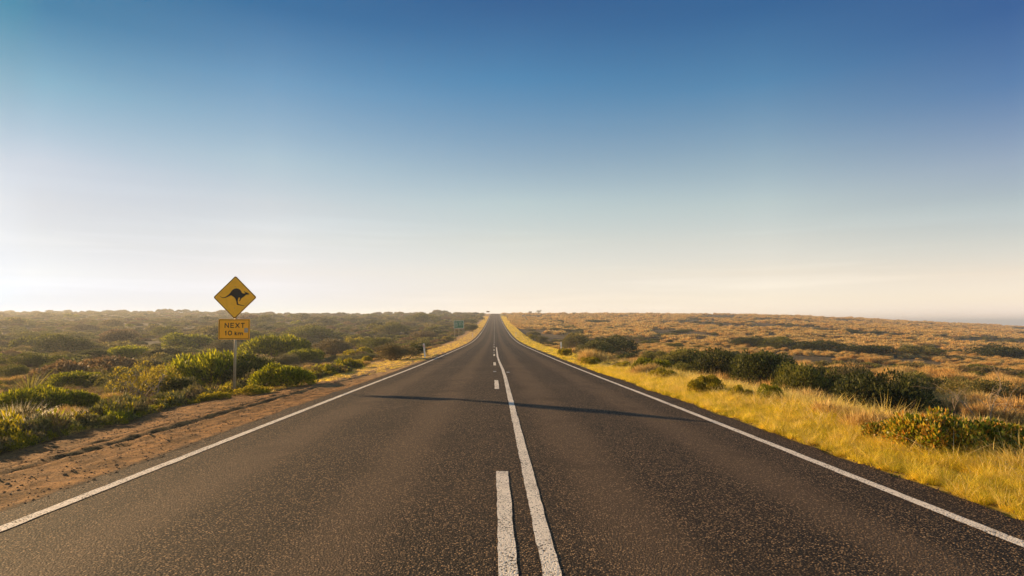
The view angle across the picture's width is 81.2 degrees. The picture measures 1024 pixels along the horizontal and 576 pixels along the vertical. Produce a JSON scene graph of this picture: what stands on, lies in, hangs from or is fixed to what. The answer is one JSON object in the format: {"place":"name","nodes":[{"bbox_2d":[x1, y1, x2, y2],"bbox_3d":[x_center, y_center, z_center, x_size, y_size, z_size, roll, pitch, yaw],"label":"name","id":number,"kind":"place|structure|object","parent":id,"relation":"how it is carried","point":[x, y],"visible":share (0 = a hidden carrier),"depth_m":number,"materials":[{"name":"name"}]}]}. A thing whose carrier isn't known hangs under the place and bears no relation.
{"place":"outdoors","nodes":[
{"label":"outdoors","id":0,"kind":"place"},
{"bbox_2d":[0,314,1023,575],"bbox_3d":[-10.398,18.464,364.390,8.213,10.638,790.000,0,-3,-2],"label":"road","id":1,"kind":"structure","parent":0,"point":[392,476],"depth_m":4.95,"materials":[{"name":"asphalt"}]},
{"bbox_2d":[0,319,488,531],"bbox_3d":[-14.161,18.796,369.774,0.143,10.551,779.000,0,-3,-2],"label":"edge line","id":2,"kind":"object","parent":1,"relation":"on","point":[52,508],"visible":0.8,"depth_m":6.13,"materials":[{"name":"paint"}]},
{"bbox_2d":[493,324,517,575],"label":"dashed line","id":3,"kind":"object","parent":1,"relation":"on","point":[507,557],"visible":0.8,"depth_m":4.08,"materials":[{"name":"paint"}]},
{"bbox_2d":[496,347,561,575],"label":"line","id":4,"kind":"object","parent":1,"relation":"on","point":[548,556],"visible":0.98,"depth_m":4.66,"materials":[{"name":"paint"}]},
{"bbox_2d":[500,317,1023,546],"bbox_3d":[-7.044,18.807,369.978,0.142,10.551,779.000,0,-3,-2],"label":"edge line","id":5,"kind":"object","parent":1,"relation":"on","point":[1006,537],"visible":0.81,"depth_m":5.66,"materials":[{"name":"paint"}]},
{"bbox_2d":[0,313,1023,520],"bbox_3d":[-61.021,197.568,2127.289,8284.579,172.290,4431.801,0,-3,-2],"label":"ground","id":6,"kind":"structure","parent":0,"point":[56,465],"depth_m":9.26,"materials":[{"name":"soil"}]},
{"bbox_2d":[0,364,28,377],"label":"shrub","id":7,"kind":"object","parent":6,"relation":"on","point":[9,370],"visible":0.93,"depth_m":37.36,"materials":[{"name":"green plant"}]},
{"bbox_2d":[0,352,47,366],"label":"shrub","id":8,"kind":"object","parent":6,"relation":"on","point":[26,358],"visible":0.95,"depth_m":47.57,"materials":[{"name":"green plant"}]},
{"bbox_2d":[2,370,51,389],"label":"spiky plant","id":9,"kind":"object","parent":6,"relation":"on","point":[28,384],"visible":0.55,"depth_m":24.68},
{"bbox_2d":[0,398,60,416],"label":"grass tuft","id":10,"kind":"object","parent":6,"relation":"on","point":[19,408],"visible":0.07,"depth_m":10.76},
{"bbox_2d":[0,383,80,414],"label":"shrub","id":11,"kind":"object","parent":6,"relation":"on","point":[56,396],"visible":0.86,"depth_m":16.31,"materials":[{"name":"green plant"}]},
{"bbox_2d":[10,331,70,338],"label":"shrub","id":12,"kind":"object","parent":6,"relation":"on","point":[30,333],"visible":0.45,"depth_m":124.34,"materials":[{"name":"green plant"}]},
{"bbox_2d":[49,351,73,357],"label":"shrub","id":13,"kind":"object","parent":6,"relation":"on","point":[69,354],"visible":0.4,"depth_m":58.34,"materials":[{"name":"green plant"}]},
{"bbox_2d":[29,334,100,352],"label":"shrub","id":14,"kind":"object","parent":6,"relation":"on","point":[71,344],"visible":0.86,"depth_m":81.82,"materials":[{"name":"green plant"}]},
{"bbox_2d":[33,365,97,380],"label":"shrub","id":15,"kind":"object","parent":6,"relation":"on","point":[93,368],"visible":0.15,"depth_m":31.12,"materials":[{"name":"green plant"}]},
{"bbox_2d":[45,370,101,387],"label":"shrub","id":16,"kind":"object","parent":6,"relation":"on","point":[76,378],"visible":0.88,"depth_m":28.41,"materials":[{"name":"green plant"}]},
{"bbox_2d":[46,387,101,411],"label":"shrub","id":17,"kind":"object","parent":6,"relation":"on","point":[87,399],"visible":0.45,"depth_m":17.73,"materials":[{"name":"green plant"}]},
{"bbox_2d":[78,348,110,358],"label":"shrub","id":18,"kind":"object","parent":6,"relation":"on","point":[97,352],"visible":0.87,"depth_m":62.34,"materials":[{"name":"green plant"}]},
{"bbox_2d":[96,369,139,394],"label":"shrub","id":19,"kind":"object","parent":6,"relation":"on","point":[111,387],"visible":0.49,"depth_m":23.94,"materials":[{"name":"green plant"}]},
{"bbox_2d":[103,366,149,374],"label":"shrub","id":20,"kind":"object","parent":6,"relation":"on","point":[111,370],"visible":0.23,"depth_m":33.13,"materials":[{"name":"green plant"}]},
{"bbox_2d":[106,345,149,357],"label":"shrub","id":21,"kind":"object","parent":6,"relation":"on","point":[131,351],"visible":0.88,"depth_m":63.01,"materials":[{"name":"green plant"}]},
{"bbox_2d":[104,360,181,398],"bbox_3d":[-12.106,3.113,19.536,1.828,1.558,2.446,-1,-3,9],"label":"shrub","id":22,"kind":"object","parent":6,"relation":"on","point":[131,377],"visible":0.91,"depth_m":19.27,"materials":[{"name":"green plant"}]},
{"bbox_2d":[134,364,168,395],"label":"shrub","id":23,"kind":"object","parent":6,"relation":"on","point":[148,381],"visible":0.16,"depth_m":23.38,"materials":[{"name":"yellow plant"}]},
{"bbox_2d":[151,376,204,394],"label":"shrub","id":24,"kind":"object","parent":6,"relation":"on","point":[173,384],"visible":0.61,"depth_m":20.29,"materials":[{"name":"green plant"}]},
{"bbox_2d":[0,358,365,452],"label":"edge herbs","id":25,"kind":"object","parent":6,"relation":"on","point":[14,433],"visible":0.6,"depth_m":11.02,"materials":[{"name":"plant"}]},
{"bbox_2d":[159,332,214,348],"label":"shrub","id":26,"kind":"object","parent":6,"relation":"on","point":[191,340],"visible":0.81,"depth_m":95.29,"materials":[{"name":"green plant"}]},
{"bbox_2d":[160,348,259,392],"bbox_3d":[-12.456,3.392,24.482,3.937,1.893,4.199,3,-4,-38],"label":"shrub","id":27,"kind":"object","parent":6,"relation":"on","point":[199,366],"visible":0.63,"depth_m":23.46,"materials":[{"name":"green plant"}]},
{"bbox_2d":[196,391,231,400],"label":"shrub","id":28,"kind":"object","parent":6,"relation":"on","point":[208,395],"visible":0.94,"depth_m":15.34,"materials":[{"name":"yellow plant"}]},
{"bbox_2d":[0,344,443,427],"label":"undergrowth","id":29,"kind":"object","parent":6,"relation":"on","point":[9,383],"visible":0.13,"depth_m":31.02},
{"bbox_2d":[203,339,241,353],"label":"shrub","id":30,"kind":"object","parent":6,"relation":"on","point":[226,345],"visible":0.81,"depth_m":73.78,"materials":[{"name":"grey plant"}]},
{"bbox_2d":[214,276,255,395],"bbox_3d":[-7.788,1.538,16.763,1.183,3.732,0.096,0,-3,0],"label":"road sign","id":31,"kind":"object","parent":6,"relation":"on","point":[235,297],"visible":0.99,"depth_m":16.77,"materials":[{"name":"metal"}]},
{"bbox_2d":[0,309,485,394],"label":"distant scrub","id":32,"kind":"object","parent":6,"relation":"on","point":[211,330],"visible":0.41,"depth_m":178.37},
{"bbox_2d":[209,353,278,384],"bbox_3d":[-10.514,3.438,24.354,3.233,1.686,3.161,-3,-4,42],"label":"shrub","id":33,"kind":"object","parent":6,"relation":"on","point":[243,367],"visible":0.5,"depth_m":23.50,"materials":[{"name":"green plant"}]},
{"bbox_2d":[231,384,272,395],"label":"shrub","id":34,"kind":"object","parent":6,"relation":"on","point":[251,389],"visible":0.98,"depth_m":16.39,"materials":[{"name":"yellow plant"}]},
{"bbox_2d":[242,330,277,343],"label":"shrub","id":35,"kind":"object","parent":6,"relation":"on","point":[253,333],"visible":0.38,"depth_m":111.96,"materials":[{"name":"green plant"}]},
{"bbox_2d":[237,333,312,356],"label":"shrub","id":36,"kind":"object","parent":6,"relation":"on","point":[278,345],"visible":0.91,"depth_m":57.99,"materials":[{"name":"green plant"}]},
{"bbox_2d":[247,362,318,387],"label":"shrub","id":37,"kind":"object","parent":6,"relation":"on","point":[290,376],"visible":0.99,"depth_m":18.18,"materials":[{"name":"green plant"}]},
{"bbox_2d":[275,352,299,365],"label":"shrub","id":38,"kind":"object","parent":6,"relation":"on","point":[287,359],"visible":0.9,"depth_m":45.59,"materials":[{"name":"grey plant"}]},
{"bbox_2d":[286,348,325,362],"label":"shrub","id":39,"kind":"object","parent":6,"relation":"on","point":[304,354],"visible":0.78,"depth_m":52.33,"materials":[{"name":"green plant"}]},
{"bbox_2d":[277,324,340,338],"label":"shrub","id":40,"kind":"object","parent":6,"relation":"on","point":[306,331],"visible":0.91,"depth_m":131.62,"materials":[{"name":"green plant"}]},
{"bbox_2d":[312,337,353,354],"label":"shrub","id":41,"kind":"object","parent":6,"relation":"on","point":[333,346],"visible":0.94,"depth_m":69.14,"materials":[{"name":"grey plant"}]},
{"bbox_2d":[336,355,356,360],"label":"shrub","id":42,"kind":"object","parent":6,"relation":"on","point":[342,358],"visible":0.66,"depth_m":49.07,"materials":[{"name":"green plant"}]},
{"bbox_2d":[339,357,363,367],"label":"shrub","id":43,"kind":"object","parent":6,"relation":"on","point":[349,359],"visible":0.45,"depth_m":29.30,"materials":[{"name":"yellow plant"}]},
{"bbox_2d":[344,336,365,346],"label":"shrub","id":44,"kind":"object","parent":6,"relation":"on","point":[354,341],"visible":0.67,"depth_m":105.10,"materials":[{"name":"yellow plant"}]},
{"bbox_2d":[342,347,374,355],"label":"shrub","id":45,"kind":"object","parent":6,"relation":"on","point":[351,351],"visible":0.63,"depth_m":60.61,"materials":[{"name":"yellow plant"}]},
{"bbox_2d":[351,352,380,359],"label":"shrub","id":46,"kind":"object","parent":6,"relation":"on","point":[372,355],"visible":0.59,"depth_m":49.96,"materials":[{"name":"green plant"}]},
{"bbox_2d":[355,336,393,350],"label":"shrub","id":47,"kind":"object","parent":6,"relation":"on","point":[370,341],"visible":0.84,"depth_m":82.46,"materials":[{"name":"green plant"}]},
{"bbox_2d":[366,321,410,334],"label":"shrub","id":48,"kind":"object","parent":6,"relation":"on","point":[393,327],"visible":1,"depth_m":165.56,"materials":[{"name":"green plant"}]},
{"bbox_2d":[374,342,422,360],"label":"shrub","id":49,"kind":"object","parent":6,"relation":"on","point":[392,351],"visible":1,"depth_m":37.17,"materials":[{"name":"green plant"}]},
{"bbox_2d":[404,343,427,356],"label":"shrub","id":50,"kind":"object","parent":6,"relation":"on","point":[419,348],"visible":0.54,"depth_m":43.42,"materials":[{"name":"green plant"}]},
{"bbox_2d":[404,313,438,322],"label":"shrub","id":51,"kind":"object","parent":6,"relation":"on","point":[420,317],"visible":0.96,"depth_m":295.33,"materials":[{"name":"green plant"}]},
{"bbox_2d":[413,329,437,338],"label":"shrub","id":52,"kind":"object","parent":6,"relation":"on","point":[425,334],"visible":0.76,"depth_m":128.21,"materials":[{"name":"green plant"}]},
{"bbox_2d":[241,316,613,394],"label":"roadside grass","id":53,"kind":"structure","parent":6,"relation":"on","point":[530,340],"depth_m":40.54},
{"bbox_2d":[454,321,463,338],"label":"direction sign","id":54,"kind":"object","parent":6,"relation":"on","point":[458,324],"visible":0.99,"depth_m":127.45,"materials":[{"name":"metal"}]},
{"bbox_2d":[465,324,476,331],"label":"shrub","id":55,"kind":"object","parent":6,"relation":"on","point":[469,328],"visible":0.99,"depth_m":170.08,"materials":[{"name":"green plant"}]},
{"bbox_2d":[0,372,1023,527],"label":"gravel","id":56,"kind":"structure","parent":6,"relation":"on","point":[65,474],"depth_m":8.61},
{"bbox_2d":[0,309,1023,384],"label":"grassland heath","id":57,"kind":"object","parent":6,"relation":"on","point":[106,362],"depth_m":169.74,"materials":[{"name":"plant"}]},
{"bbox_2d":[535,335,547,343],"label":"shrub","id":58,"kind":"object","parent":6,"relation":"on","point":[540,339],"visible":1,"depth_m":108.66,"materials":[{"name":"green plant"}]},
{"bbox_2d":[557,348,571,355],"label":"shrub","id":59,"kind":"object","parent":6,"relation":"on","point":[563,351],"visible":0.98,"depth_m":41.20,"materials":[{"name":"green plant"}]},
{"bbox_2d":[559,334,579,348],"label":"shrub","id":60,"kind":"object","parent":6,"relation":"on","point":[569,339],"visible":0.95,"depth_m":73.79,"materials":[{"name":"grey plant"}]},
{"bbox_2d":[562,331,590,348],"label":"shrub","id":61,"kind":"object","parent":6,"relation":"on","point":[581,339],"visible":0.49,"depth_m":82.75,"materials":[{"name":"green plant"}]},
{"bbox_2d":[580,356,601,364],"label":"shrub","id":62,"kind":"object","parent":6,"relation":"on","point":[589,360],"visible":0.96,"depth_m":29.67,"materials":[{"name":"green plant"}]},
{"bbox_2d":[572,339,617,358],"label":"shrub","id":63,"kind":"object","parent":6,"relation":"on","point":[597,345],"visible":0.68,"depth_m":37.16,"materials":[{"name":"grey plant"}]},
{"bbox_2d":[576,347,615,362],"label":"grass tuft","id":64,"kind":"object","parent":6,"relation":"on","point":[586,353],"visible":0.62,"depth_m":30.69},
{"bbox_2d":[584,320,609,322],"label":"shrub","id":65,"kind":"object","parent":6,"relation":"on","point":[596,321],"visible":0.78,"depth_m":294.81,"materials":[{"name":"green plant"}]},
{"bbox_2d":[582,334,641,354],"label":"shrub","id":66,"kind":"object","parent":6,"relation":"on","point":[621,344],"visible":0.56,"depth_m":72.90,"materials":[{"name":"green plant"}]},
{"bbox_2d":[612,361,631,366],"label":"shrub","id":67,"kind":"object","parent":6,"relation":"on","point":[620,364],"visible":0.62,"depth_m":26.05,"materials":[{"name":"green plant"}]},
{"bbox_2d":[629,363,661,373],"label":"grass tuft","id":68,"kind":"object","parent":6,"relation":"on","point":[648,368],"visible":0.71,"depth_m":21.78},
{"bbox_2d":[637,350,667,359],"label":"shrub","id":69,"kind":"object","parent":6,"relation":"on","point":[651,355],"visible":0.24,"depth_m":43.79,"materials":[{"name":"green plant"}]},
{"bbox_2d":[631,357,674,370],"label":"shrub","id":70,"kind":"object","parent":6,"relation":"on","point":[640,360],"visible":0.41,"depth_m":22.95,"materials":[{"name":"green plant"}]},
{"bbox_2d":[649,367,679,378],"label":"shrub","id":71,"kind":"object","parent":6,"relation":"on","point":[663,372],"visible":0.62,"depth_m":19.68,"materials":[{"name":"green plant"}]},
{"bbox_2d":[658,346,702,366],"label":"shrub","id":72,"kind":"object","parent":6,"relation":"on","point":[684,356],"visible":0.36,"depth_m":35.73,"materials":[{"name":"green plant"}]},
{"bbox_2d":[673,360,692,372],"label":"shrub","id":73,"kind":"object","parent":6,"relation":"on","point":[679,366],"visible":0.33,"depth_m":32.35,"materials":[{"name":"green plant"}]},
{"bbox_2d":[686,374,726,392],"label":"shrub","id":74,"kind":"object","parent":6,"relation":"on","point":[710,382],"visible":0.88,"depth_m":14.79,"materials":[{"name":"green plant"}]},
{"bbox_2d":[688,347,743,378],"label":"shrub","id":75,"kind":"object","parent":6,"relation":"on","point":[718,355],"visible":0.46,"depth_m":29.94,"materials":[{"name":"green plant"}]},
{"bbox_2d":[718,361,741,378],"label":"shrub","id":76,"kind":"object","parent":6,"relation":"on","point":[726,371],"visible":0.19,"depth_m":29.32,"materials":[{"name":"green plant"}]},
{"bbox_2d":[729,384,755,396],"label":"shrub","id":77,"kind":"object","parent":6,"relation":"on","point":[738,387],"visible":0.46,"depth_m":13.61,"materials":[{"name":"yellow plant"}]},
{"bbox_2d":[729,335,770,346],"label":"shrub","id":78,"kind":"object","parent":6,"relation":"on","point":[749,340],"visible":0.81,"depth_m":110.50,"materials":[{"name":"green plant"}]},
{"bbox_2d":[727,349,795,386],"bbox_3d":[11.074,3.740,25.584,3.085,2.329,3.092,3,-4,-41],"label":"shrub","id":79,"kind":"object","parent":6,"relation":"on","point":[759,365],"visible":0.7,"depth_m":25.23,"materials":[{"name":"green plant"}]},
{"bbox_2d":[501,312,1023,350],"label":"distant tussock grass","id":80,"kind":"structure","parent":6,"relation":"on","point":[631,322],"depth_m":236.82,"materials":[{"name":"plant"}]},
{"bbox_2d":[757,383,784,400],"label":"shrub","id":81,"kind":"object","parent":6,"relation":"on","point":[767,390],"visible":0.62,"depth_m":12.77,"materials":[{"name":"green plant"}]},
{"bbox_2d":[757,345,785,348],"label":"shrub","id":82,"kind":"object","parent":6,"relation":"on","point":[774,346],"visible":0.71,"depth_m":105.05,"materials":[{"name":"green plant"}]},
{"bbox_2d":[758,336,799,348],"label":"shrub","id":83,"kind":"object","parent":6,"relation":"on","point":[783,341],"visible":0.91,"depth_m":106.52,"materials":[{"name":"green plant"}]},
{"bbox_2d":[542,341,1023,425],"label":"tussock grass","id":84,"kind":"structure","parent":6,"relation":"on","point":[979,410],"depth_m":41.80,"materials":[{"name":"plant"}]},
{"bbox_2d":[577,353,1023,454],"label":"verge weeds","id":85,"kind":"object","parent":6,"relation":"on","point":[614,362],"visible":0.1,"depth_m":11.29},
{"bbox_2d":[769,361,842,396],"bbox_3d":[10.652,3.661,21.941,2.657,1.974,2.657,3,-4,-44],"label":"shrub","id":86,"kind":"object","parent":6,"relation":"on","point":[793,377],"visible":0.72,"depth_m":21.35,"materials":[{"name":"green plant"}]},
{"bbox_2d":[589,363,1023,519],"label":"verge grass","id":87,"kind":"structure","parent":6,"relation":"on","point":[1000,484],"depth_m":7.55,"materials":[{"name":"plant"}]},
{"bbox_2d":[598,359,1023,476],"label":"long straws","id":88,"kind":"object","parent":6,"relation":"on","point":[860,423],"visible":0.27,"depth_m":9.47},
{"bbox_2d":[805,364,828,375],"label":"shrub","id":89,"kind":"object","parent":6,"relation":"on","point":[821,370],"visible":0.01,"depth_m":26.39,"materials":[{"name":"green plant"}]},
{"bbox_2d":[788,339,847,350],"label":"shrub","id":90,"kind":"object","parent":6,"relation":"on","point":[830,345],"visible":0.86,"depth_m":100.43,"materials":[{"name":"green plant"}]},
{"bbox_2d":[806,398,859,413],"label":"grass tuft","id":91,"kind":"object","parent":6,"relation":"on","point":[828,406],"visible":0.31,"depth_m":10.36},
{"bbox_2d":[813,373,856,397],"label":"shrub","id":92,"kind":"object","parent":6,"relation":"on","point":[835,379],"visible":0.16,"depth_m":21.12,"materials":[{"name":"green plant"}]},
{"bbox_2d":[824,360,885,387],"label":"shrub","id":93,"kind":"object","parent":6,"relation":"on","point":[849,370],"visible":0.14,"depth_m":21.77,"materials":[{"name":"green plant"}]},
{"bbox_2d":[836,345,897,354],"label":"shrub","id":94,"kind":"object","parent":6,"relation":"on","point":[870,349],"visible":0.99,"depth_m":94.30,"materials":[{"name":"green plant"}]},
{"bbox_2d":[831,405,908,426],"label":"grass tuft","id":95,"kind":"object","parent":6,"relation":"on","point":[867,416],"visible":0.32,"depth_m":9.06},
{"bbox_2d":[861,419,887,440],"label":"shrub","id":96,"kind":"object","parent":6,"relation":"on","point":[869,427],"visible":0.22,"depth_m":8.02,"materials":[{"name":"green plant"}]},
{"bbox_2d":[827,367,946,414],"bbox_3d":[11.152,3.498,17.962,3.199,2.191,3.052,-2,-4,33],"label":"shrub","id":97,"kind":"object","parent":6,"relation":"on","point":[866,390],"visible":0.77,"depth_m":17.42,"materials":[{"name":"green plant"}]},
{"bbox_2d":[888,375,934,395],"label":"shrub","id":98,"kind":"object","parent":6,"relation":"on","point":[918,383],"visible":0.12,"depth_m":22.56,"materials":[{"name":"green plant"}]},
{"bbox_2d":[889,370,951,392],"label":"shrub","id":99,"kind":"object","parent":6,"relation":"on","point":[937,381],"visible":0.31,"depth_m":26.31,"materials":[{"name":"green plant"}]},
{"bbox_2d":[895,345,948,355],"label":"shrub","id":100,"kind":"object","parent":6,"relation":"on","point":[912,349],"visible":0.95,"depth_m":94.40,"materials":[{"name":"green plant"}]},
{"bbox_2d":[882,403,990,456],"bbox_3d":[5.273,1.797,7.330,1.182,0.801,0.979,-1,-3,9],"label":"shrub","id":101,"kind":"object","parent":6,"relation":"on","point":[911,426],"visible":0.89,"depth_m":7.24,"materials":[{"name":"green plant"}]},
{"bbox_2d":[942,385,973,413],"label":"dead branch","id":102,"kind":"object","parent":6,"relation":"on","point":[958,399],"visible":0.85,"depth_m":18.56,"materials":[{"name":"brown wood"}]},
{"bbox_2d":[936,376,1020,399],"bbox_3d":[18.179,4.080,23.550,2.696,1.225,2.679,2,-4,-29],"label":"shrub","id":103,"kind":"object","parent":6,"relation":"on","point":[986,386],"visible":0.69,"depth_m":23.20,"materials":[{"name":"green plant"}]},
{"bbox_2d":[935,416,1023,456],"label":"shrub","id":104,"kind":"object","parent":6,"relation":"on","point":[994,425],"visible":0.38,"depth_m":7.10,"materials":[{"name":"green plant"}]},
{"bbox_2d":[963,343,1023,358],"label":"shrub","id":105,"kind":"object","parent":6,"relation":"on","point":[993,350],"visible":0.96,"depth_m":101.11,"materials":[{"name":"green plant"}]},
{"bbox_2d":[0,0,1023,322],"label":"sky","id":106,"kind":"structure","parent":0,"point":[826,158],"materials":[{"name":"blue"}]},
{"bbox_2d":[914,365,1023,418],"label":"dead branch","id":107,"kind":"object","parent":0,"point":[986,399],"visible":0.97,"depth_m":16.08,"materials":[{"name":"brown wood"}]},
{"bbox_2d":[968,383,1022,420],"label":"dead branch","id":108,"kind":"object","parent":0,"point":[998,405],"visible":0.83,"depth_m":17.51,"materials":[{"name":"brown wood"}]},
{"bbox_2d":[980,323,1023,325],"bbox_3d":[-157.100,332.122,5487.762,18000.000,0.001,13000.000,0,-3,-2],"label":"sea","id":109,"kind":"structure","parent":0,"point":[1014,324],"depth_m":7370.08,"materials":[{"name":"grey liquid"}]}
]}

